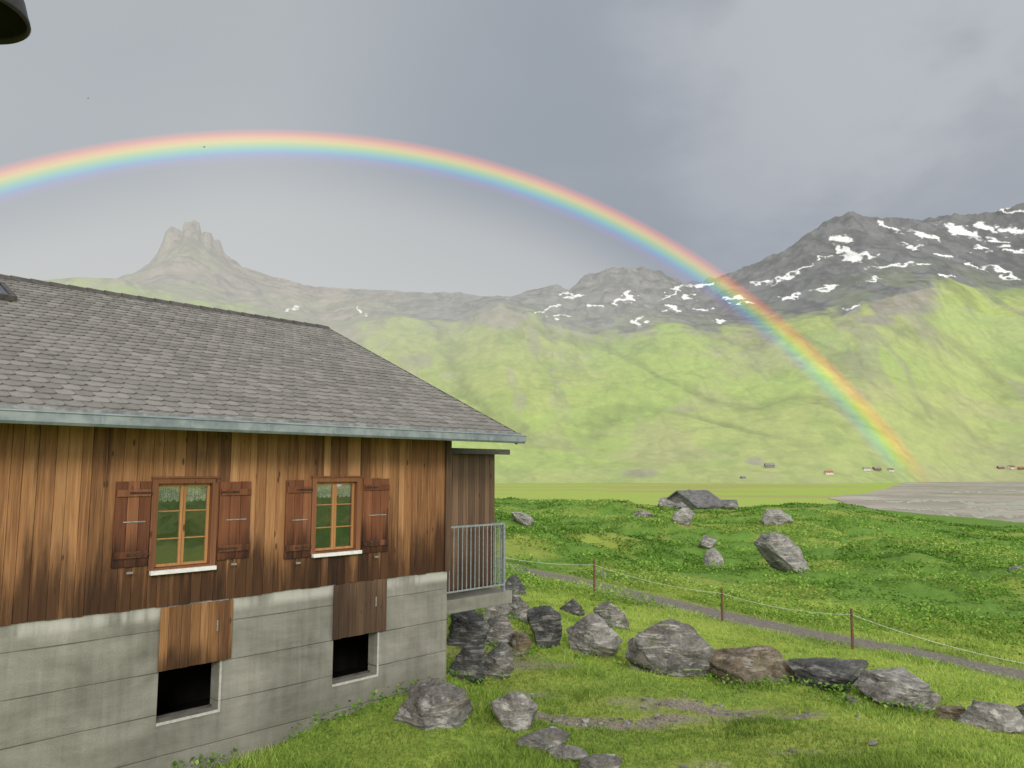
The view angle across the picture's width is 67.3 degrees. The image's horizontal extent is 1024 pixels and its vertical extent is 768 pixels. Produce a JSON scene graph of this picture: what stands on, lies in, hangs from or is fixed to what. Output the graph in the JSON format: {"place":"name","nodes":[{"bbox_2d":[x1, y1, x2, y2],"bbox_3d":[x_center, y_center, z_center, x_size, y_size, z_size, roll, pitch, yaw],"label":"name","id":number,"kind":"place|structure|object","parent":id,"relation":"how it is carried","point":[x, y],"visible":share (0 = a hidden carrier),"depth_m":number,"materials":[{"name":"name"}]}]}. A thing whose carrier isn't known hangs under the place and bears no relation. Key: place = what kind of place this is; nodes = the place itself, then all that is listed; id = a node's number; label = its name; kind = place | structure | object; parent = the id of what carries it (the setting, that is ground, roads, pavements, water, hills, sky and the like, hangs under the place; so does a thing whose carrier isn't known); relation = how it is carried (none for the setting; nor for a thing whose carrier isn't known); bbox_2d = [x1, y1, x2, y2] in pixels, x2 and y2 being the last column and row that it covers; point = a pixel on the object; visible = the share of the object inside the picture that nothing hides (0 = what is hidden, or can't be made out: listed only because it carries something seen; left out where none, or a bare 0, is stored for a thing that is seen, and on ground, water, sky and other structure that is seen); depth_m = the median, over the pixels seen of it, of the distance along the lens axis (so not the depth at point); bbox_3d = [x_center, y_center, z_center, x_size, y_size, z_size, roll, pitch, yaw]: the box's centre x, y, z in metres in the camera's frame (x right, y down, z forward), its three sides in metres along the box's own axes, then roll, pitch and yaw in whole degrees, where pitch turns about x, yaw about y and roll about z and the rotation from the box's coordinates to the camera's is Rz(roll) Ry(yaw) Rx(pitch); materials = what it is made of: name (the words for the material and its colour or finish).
{"place":"outdoors","nodes":[
{"label":"outdoors","id":0,"kind":"place"},
{"bbox_2d":[0,0,1023,296],"label":"sky","id":1,"kind":"structure","parent":0,"point":[508,148],"materials":[{"name":"grey"}]},
{"bbox_2d":[41,203,1023,483],"bbox_3d":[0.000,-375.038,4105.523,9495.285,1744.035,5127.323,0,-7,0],"label":"mountains","id":2,"kind":"structure","parent":0,"point":[847,347],"depth_m":3309.34,"materials":[{"name":"green plant"}]},
{"bbox_2d":[764,463,774,466],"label":"house","id":3,"kind":"structure","parent":2,"relation":"on","point":[769,464],"depth_m":2186.60,"materials":[{"name":"stone"}]},
{"bbox_2d":[824,471,833,474],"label":"house","id":4,"kind":"structure","parent":2,"relation":"on","point":[828,472],"depth_m":2105.52,"materials":[{"name":"beige paint"}]},
{"bbox_2d":[862,467,870,470],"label":"house","id":5,"kind":"structure","parent":2,"relation":"on","point":[866,468],"depth_m":2199.52,"materials":[{"name":"beige paint"}]},
{"bbox_2d":[872,467,881,470],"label":"house","id":6,"kind":"structure","parent":2,"relation":"on","point":[877,468],"depth_m":2220.77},
{"bbox_2d":[1007,465,1015,468],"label":"house","id":7,"kind":"structure","parent":2,"relation":"on","point":[1011,467],"depth_m":2453.90,"materials":[{"name":"beige paint"}]},
{"bbox_2d":[197,483,1023,767],"bbox_3d":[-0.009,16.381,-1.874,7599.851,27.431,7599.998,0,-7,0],"label":"ground","id":8,"kind":"structure","parent":0,"point":[745,494],"depth_m":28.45,"materials":[{"name":"green plant"}]},
{"bbox_2d":[0,274,526,767],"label":"alpine house","id":9,"kind":"structure","parent":8,"relation":"on","point":[224,532],"depth_m":10.46,"materials":[{"name":"brown wood"}]},
{"bbox_2d":[0,0,30,44],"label":"hanging lamp","id":10,"kind":"object","parent":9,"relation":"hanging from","point":[15,26],"visible":1,"depth_m":2.49,"materials":[{"name":"metal"}]},
{"bbox_2d":[147,476,219,575],"bbox_3d":[-4.180,1.778,9.789,0.217,1.196,0.869,-6,-9,43],"label":"window","id":11,"kind":"structure","parent":9,"relation":"in","point":[212,482],"depth_m":9.82,"materials":[{"name":"brown wood"}]},
{"bbox_2d":[157,599,232,671],"bbox_3d":[-4.009,3.171,9.771,0.080,0.766,0.932,-6,-9,43],"label":"hatch door","id":12,"kind":"structure","parent":9,"relation":"in","point":[196,633],"depth_m":9.73,"materials":[{"name":"brown wood"}]},
{"bbox_2d":[310,476,362,557],"bbox_3d":[-2.621,1.949,11.424,0.217,1.162,0.875,-6,-9,43],"label":"window","id":13,"kind":"structure","parent":9,"relation":"in","point":[355,481],"depth_m":11.46,"materials":[{"name":"brown wood"}]},
{"bbox_2d":[332,579,386,639],"bbox_3d":[-2.287,3.369,11.571,0.080,0.786,0.955,-6,-9,43],"label":"hatch door","id":14,"kind":"structure","parent":9,"relation":"in","point":[359,608],"depth_m":11.53,"materials":[{"name":"wood"}]},
{"bbox_2d":[394,678,472,730],"bbox_3d":[-1.141,4.611,10.950,0.984,0.692,0.899,-2,-7,20],"label":"boulder","id":15,"kind":"object","parent":8,"relation":"on","point":[429,703],"visible":0.84,"depth_m":10.82,"materials":[{"name":"grey stone"}]},
{"bbox_2d":[447,639,484,683],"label":"boulder","id":16,"kind":"object","parent":8,"relation":"on","point":[470,658],"visible":0.73,"depth_m":14.19,"materials":[{"name":"stone"}]},
{"bbox_2d":[446,610,489,648],"bbox_3d":[-0.897,5.142,15.798,0.891,1.000,0.740,0,-7,0],"label":"boulder","id":17,"kind":"object","parent":8,"relation":"on","point":[465,628],"visible":0.66,"depth_m":15.58,"materials":[{"name":"stone"}]},
{"bbox_2d":[483,604,511,619],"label":"boulder","id":18,"kind":"object","parent":8,"relation":"on","point":[500,609],"visible":0.52,"depth_m":17.65,"materials":[{"name":"grey stone"}]},
{"bbox_2d":[483,641,513,678],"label":"boulder","id":19,"kind":"object","parent":8,"relation":"on","point":[499,658],"visible":0.66,"depth_m":14.59,"materials":[{"name":"grey stone"}]},
{"bbox_2d":[485,614,514,646],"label":"boulder","id":20,"kind":"object","parent":8,"relation":"on","point":[501,629],"visible":0.48,"depth_m":16.16,"materials":[{"name":"grey stone"}]},
{"bbox_2d":[500,575,525,595],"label":"boulder","id":21,"kind":"object","parent":8,"relation":"on","point":[513,582],"visible":0.61,"depth_m":26.88,"materials":[{"name":"stone"}]},
{"bbox_2d":[489,692,537,731],"bbox_3d":[0.023,4.709,11.004,0.706,0.672,0.588,0,-7,0],"label":"boulder","id":22,"kind":"object","parent":8,"relation":"on","point":[514,711],"visible":0.85,"depth_m":10.82,"materials":[{"name":"grey stone"}]},
{"bbox_2d":[508,630,530,656],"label":"boulder","id":23,"kind":"object","parent":8,"relation":"on","point":[520,641],"visible":0.65,"depth_m":15.82,"materials":[{"name":"brown stone"}]},
{"bbox_2d":[509,593,530,623],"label":"boulder","id":24,"kind":"object","parent":8,"relation":"on","point":[518,605],"visible":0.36,"depth_m":18.51,"materials":[{"name":"grey stone"}]},
{"bbox_2d":[511,512,533,526],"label":"boulder","id":25,"kind":"object","parent":8,"relation":"on","point":[523,519],"visible":0.86,"depth_m":63.00,"materials":[{"name":"grey stone"}]},
{"bbox_2d":[517,726,569,751],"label":"boulder","id":26,"kind":"object","parent":8,"relation":"on","point":[547,738],"visible":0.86,"depth_m":10.18,"materials":[{"name":"grey stone"}]},
{"bbox_2d":[527,605,561,647],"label":"boulder","id":27,"kind":"object","parent":8,"relation":"on","point":[544,621],"visible":0.86,"depth_m":16.80,"materials":[{"name":"stone"}]},
{"bbox_2d":[548,744,588,760],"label":"boulder","id":28,"kind":"object","parent":8,"relation":"on","point":[568,752],"visible":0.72,"depth_m":9.73,"materials":[{"name":"grey stone"}]},
{"bbox_2d":[560,598,584,615],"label":"boulder","id":29,"kind":"object","parent":8,"relation":"on","point":[573,606],"visible":0.88,"depth_m":24.65,"materials":[{"name":"stone"}]},
{"bbox_2d":[566,614,622,656],"bbox_3d":[1.803,5.625,16.873,1.221,1.178,0.831,-5,-8,37],"label":"boulder","id":30,"kind":"object","parent":8,"relation":"on","point":[595,633],"visible":0.82,"depth_m":16.61,"materials":[{"name":"grey stone"}]},
{"bbox_2d":[593,559,595,595],"bbox_3d":[3.210,7.665,30.028,0.091,1.606,0.135,0,-7,0],"label":"fence post","id":31,"kind":"object","parent":8,"relation":"on","point":[594,575],"visible":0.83,"depth_m":30.04,"materials":[{"name":"brown wood"}]},
{"bbox_2d":[498,556,1023,663],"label":"fence wire","id":32,"kind":"object","parent":31,"relation":"attached to","point":[791,609],"visible":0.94,"depth_m":23.53,"materials":[{"name":"grey metal"}]},
{"bbox_2d":[172,496,1023,767],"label":"broad leaved plants","id":33,"kind":"object","parent":8,"relation":"on","point":[950,549],"visible":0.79,"depth_m":40.62,"materials":[{"name":"green plant"}]},
{"bbox_2d":[579,754,622,767],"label":"boulder","id":34,"kind":"object","parent":8,"relation":"on","point":[603,761],"visible":1,"depth_m":9.17,"materials":[{"name":"grey stone"}]},
{"bbox_2d":[595,569,607,575],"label":"boulder","id":35,"kind":"object","parent":8,"relation":"on","point":[601,572],"visible":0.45,"depth_m":36.99,"materials":[{"name":"grey stone"}]},
{"bbox_2d":[593,601,629,629],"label":"boulder","id":36,"kind":"object","parent":8,"relation":"on","point":[610,612],"visible":0.68,"depth_m":21.95,"materials":[{"name":"grey stone"}]},
{"bbox_2d":[631,510,653,518],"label":"boulder","id":37,"kind":"object","parent":8,"relation":"on","point":[642,513],"visible":0.62,"depth_m":83.03,"materials":[{"name":"grey stone"}]},
{"bbox_2d":[658,497,675,507],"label":"boulder","id":38,"kind":"object","parent":8,"relation":"on","point":[664,501],"visible":0.72,"depth_m":115.92,"materials":[{"name":"grey stone"}]},
{"bbox_2d":[625,618,713,677],"bbox_3d":[3.233,5.627,16.171,1.927,1.432,1.374,2,-7,-16],"label":"boulder","id":39,"kind":"object","parent":8,"relation":"on","point":[675,647],"visible":0.76,"depth_m":15.69,"materials":[{"name":"grey stone"}]},
{"bbox_2d":[675,502,685,508],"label":"boulder","id":40,"kind":"object","parent":8,"relation":"on","point":[679,505],"visible":0.73,"depth_m":116.07,"materials":[{"name":"grey stone"}]},
{"bbox_2d":[672,507,694,526],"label":"boulder","id":41,"kind":"object","parent":8,"relation":"on","point":[682,516],"visible":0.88,"depth_m":74.36,"materials":[{"name":"grey stone"}]},
{"bbox_2d":[657,489,720,509],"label":"stone hut","id":42,"kind":"object","parent":8,"relation":"on","point":[693,499],"visible":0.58,"depth_m":120.80,"materials":[{"name":"stone"}]},
{"bbox_2d":[699,535,716,548],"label":"boulder","id":43,"kind":"object","parent":8,"relation":"on","point":[706,541],"visible":0.86,"depth_m":59.21,"materials":[{"name":"grey stone"}]},
{"bbox_2d":[704,548,724,568],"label":"boulder","id":44,"kind":"object","parent":8,"relation":"on","point":[711,555],"visible":0.51,"depth_m":52.14,"materials":[{"name":"grey stone"}]},
{"bbox_2d":[707,499,737,508],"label":"stone shed","id":45,"kind":"structure","parent":8,"relation":"on","point":[718,504],"depth_m":119.35,"materials":[{"name":"stone"}]},
{"bbox_2d":[721,588,723,621],"bbox_3d":[7.142,7.613,26.151,0.091,1.290,0.135,0,-7,0],"label":"fence post","id":46,"kind":"object","parent":8,"relation":"on","point":[722,617],"visible":0.83,"depth_m":26.14,"materials":[{"name":"brown wood"}]},
{"bbox_2d":[725,502,739,508],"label":"boulder","id":47,"kind":"object","parent":8,"relation":"on","point":[730,505],"visible":0.89,"depth_m":116.13,"materials":[{"name":"grey stone"}]},
{"bbox_2d":[477,591,1011,767],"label":"gravel","id":48,"kind":"structure","parent":8,"relation":"on","point":[713,711],"depth_m":11.99,"materials":[{"name":"grey gravel"}]},
{"bbox_2d":[707,645,796,687],"bbox_3d":[4.783,5.770,15.921,1.700,0.895,1.778,4,-8,-33],"label":"boulder","id":49,"kind":"object","parent":8,"relation":"on","point":[746,664],"visible":0.63,"depth_m":15.41,"materials":[{"name":"stone"}]},
{"bbox_2d":[759,509,793,525],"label":"boulder","id":50,"kind":"object","parent":8,"relation":"on","point":[775,516],"visible":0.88,"depth_m":75.86,"materials":[{"name":"grey stone"}]},
{"bbox_2d":[754,532,809,572],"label":"boulder","id":51,"kind":"object","parent":8,"relation":"on","point":[779,551],"visible":0.92,"depth_m":41.49,"materials":[{"name":"grey stone"}]},
{"bbox_2d":[787,657,868,692],"bbox_3d":[6.328,5.864,15.318,1.406,0.712,1.144,4,-8,-34],"label":"boulder","id":52,"kind":"object","parent":8,"relation":"on","point":[832,671],"visible":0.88,"depth_m":15.11,"materials":[{"name":"stone"}]},
{"bbox_2d":[844,696,857,705],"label":"boulder","id":53,"kind":"object","parent":8,"relation":"on","point":[852,699],"visible":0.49,"depth_m":13.26,"materials":[{"name":"grey stone"}]},
{"bbox_2d":[850,608,853,649],"bbox_3d":[9.883,7.218,22.349,0.091,1.351,0.135,0,-7,0],"label":"fence post","id":54,"kind":"object","parent":8,"relation":"on","point":[852,632],"visible":0.83,"depth_m":22.35,"materials":[{"name":"brown wood"}]},
{"bbox_2d":[853,667,940,711],"bbox_3d":[6.893,5.519,13.764,1.471,0.776,1.134,-2,-7,19],"label":"boulder","id":55,"kind":"object","parent":8,"relation":"on","point":[902,683],"visible":0.8,"depth_m":13.51,"materials":[{"name":"grey stone"}]},
{"bbox_2d":[936,705,965,720],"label":"boulder","id":56,"kind":"object","parent":8,"relation":"on","point":[952,712],"visible":0.65,"depth_m":12.69,"materials":[{"name":"brown stone"}]},
{"bbox_2d":[957,700,1023,733],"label":"boulder","id":57,"kind":"object","parent":8,"relation":"on","point":[994,717],"visible":0.83,"depth_m":12.15,"materials":[{"name":"grey stone"}]},
{"bbox_2d":[1007,565,1023,571],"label":"boulder","id":58,"kind":"object","parent":8,"relation":"on","point":[1013,568],"visible":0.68,"depth_m":42.85,"materials":[{"name":"grey stone"}]},
{"bbox_2d":[1016,703,1023,715],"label":"boulder","id":59,"kind":"object","parent":8,"relation":"on","point":[1020,708],"visible":0.38,"depth_m":13.69,"materials":[{"name":"grey stone"}]},
{"bbox_2d":[494,560,1023,679],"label":"path","id":60,"kind":"structure","parent":0,"point":[1018,674],"depth_m":25.26,"materials":[{"name":"grey gravel"}]},
{"bbox_2d":[830,482,1023,521],"bbox_3d":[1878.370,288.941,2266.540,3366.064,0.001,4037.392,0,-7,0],"label":"riverbed","id":61,"kind":"structure","parent":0,"point":[905,492],"depth_m":864.67,"materials":[{"name":"grey gravel"}]},
{"bbox_2d":[868,499,1023,505],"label":"river","id":62,"kind":"structure","parent":0,"point":[975,504],"depth_m":749.23,"materials":[{"name":"grey liquid"}]},
{"bbox_2d":[888,506,1020,518],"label":"river","id":63,"kind":"structure","parent":0,"point":[1005,515],"depth_m":537.13,"materials":[{"name":"grey liquid"}]},
{"bbox_2d":[921,506,1023,510],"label":"river","id":64,"kind":"structure","parent":0,"point":[981,509],"depth_m":624.16,"materials":[{"name":"grey liquid"}]},
{"bbox_2d":[921,489,1023,493],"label":"river","id":65,"kind":"structure","parent":0,"point":[983,491],"depth_m":1169.50,"materials":[{"name":"grey liquid"}]}
]}

